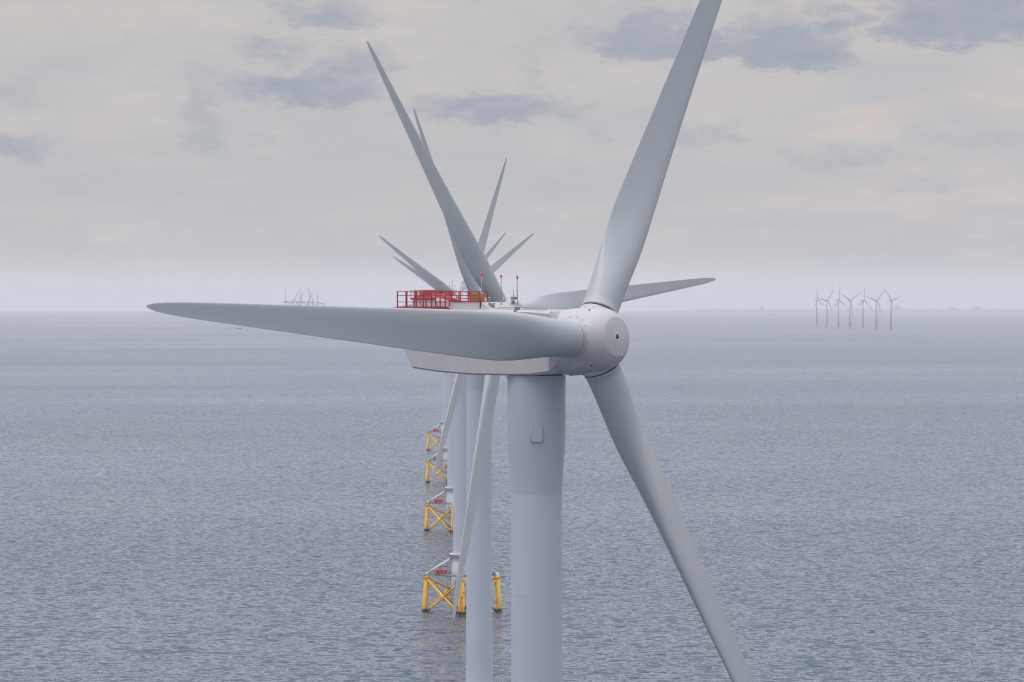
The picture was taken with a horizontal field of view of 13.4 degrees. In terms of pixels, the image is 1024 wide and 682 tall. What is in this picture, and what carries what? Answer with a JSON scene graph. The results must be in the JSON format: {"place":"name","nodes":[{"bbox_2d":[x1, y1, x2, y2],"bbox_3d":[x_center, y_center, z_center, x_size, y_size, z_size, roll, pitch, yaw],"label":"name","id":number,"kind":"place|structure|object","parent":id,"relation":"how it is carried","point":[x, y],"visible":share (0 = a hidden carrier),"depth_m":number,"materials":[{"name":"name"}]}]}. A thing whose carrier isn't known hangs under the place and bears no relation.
{"place":"outdoors","nodes":[
{"label":"outdoors","id":0,"kind":"place"},
{"bbox_2d":[0,311,155,311],"bbox_3d":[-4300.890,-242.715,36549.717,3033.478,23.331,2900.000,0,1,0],"label":"coast hills","id":1,"kind":"structure","parent":0,"point":[77,311],"depth_m":35640.93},
{"bbox_2d":[0,312,1023,681],"bbox_3d":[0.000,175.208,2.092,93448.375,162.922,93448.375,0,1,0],"label":"sea","id":2,"kind":"structure","parent":0,"point":[190,500],"depth_m":1906.72,"materials":[{"name":"liquid"}]},
{"bbox_2d":[391,158,507,532],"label":"wind turbine","id":3,"kind":"object","parent":2,"relation":"in","point":[448,502],"visible":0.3,"depth_m":1696.21,"materials":[{"name":"white metal"}]},
{"bbox_2d":[393,232,505,449],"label":"wind turbine","id":4,"kind":"object","parent":2,"relation":"in","point":[462,286],"visible":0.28,"depth_m":2548.46,"materials":[{"name":"white metal"}]},
{"bbox_2d":[147,0,753,681],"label":"wind turbine","id":5,"kind":"object","parent":2,"relation":"in","point":[537,356],"visible":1,"depth_m":416.34,"materials":[{"name":"white metal"}]},
{"bbox_2d":[379,233,533,482],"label":"wind turbine","id":6,"kind":"object","parent":2,"relation":"in","point":[435,281],"visible":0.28,"depth_m":2121.38,"materials":[{"name":"white metal"}]},
{"bbox_2d":[413,108,501,614],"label":"wind turbine","id":7,"kind":"object","parent":2,"relation":"in","point":[457,410],"visible":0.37,"depth_m":1268.92,"materials":[{"name":"white metal"}]},
{"bbox_2d":[367,41,715,681],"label":"wind turbine","id":8,"kind":"object","parent":2,"relation":"in","point":[475,557],"visible":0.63,"depth_m":842.71,"materials":[{"name":"white metal"}]},
{"bbox_2d":[812,292,821,325],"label":"distant wind turbine","id":9,"kind":"object","parent":2,"relation":"in","point":[816,321],"visible":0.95,"depth_m":12568.35,"materials":[{"name":"grey metal"}]},
{"bbox_2d":[817,290,833,325],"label":"distant wind turbine","id":10,"kind":"object","parent":2,"relation":"in","point":[826,321],"visible":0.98,"depth_m":12388.73,"materials":[{"name":"grey metal"}]},
{"bbox_2d":[834,287,848,326],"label":"distant wind turbine","id":11,"kind":"object","parent":2,"relation":"in","point":[838,322],"visible":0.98,"depth_m":12008.28,"materials":[{"name":"grey metal"}]},
{"bbox_2d":[840,292,860,326],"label":"distant wind turbine","id":12,"kind":"object","parent":2,"relation":"in","point":[849,322],"visible":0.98,"depth_m":11928.81,"materials":[{"name":"grey metal"}]},
{"bbox_2d":[858,287,872,327],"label":"distant wind turbine","id":13,"kind":"object","parent":2,"relation":"in","point":[862,323],"visible":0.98,"depth_m":11688.94,"materials":[{"name":"grey metal"}]},
{"bbox_2d":[867,289,885,328],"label":"distant wind turbine","id":14,"kind":"object","parent":2,"relation":"in","point":[876,307],"visible":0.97,"depth_m":11348.39,"materials":[{"name":"grey metal"}]},
{"bbox_2d":[886,292,901,329],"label":"distant wind turbine","id":15,"kind":"object","parent":2,"relation":"in","point":[890,300],"visible":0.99,"depth_m":10938.73,"materials":[{"name":"grey metal"}]},
{"bbox_2d":[949,307,957,311],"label":"ship","id":16,"kind":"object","parent":2,"relation":"on","point":[952,309],"depth_m":32969.61},
{"bbox_2d":[971,306,982,311],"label":"ship","id":17,"kind":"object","parent":2,"relation":"on","point":[976,309],"depth_m":32969.61},
{"bbox_2d":[0,0,1023,311],"label":"sky","id":18,"kind":"structure","parent":0,"point":[152,151],"materials":[{"name":"grey"}]},
{"bbox_2d":[624,308,1023,311],"bbox_3d":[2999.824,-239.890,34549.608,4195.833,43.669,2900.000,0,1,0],"label":"coast hills","id":19,"kind":"structure","parent":0,"point":[860,310],"depth_m":33393.40,"materials":[{"name":"grey"}]}
]}

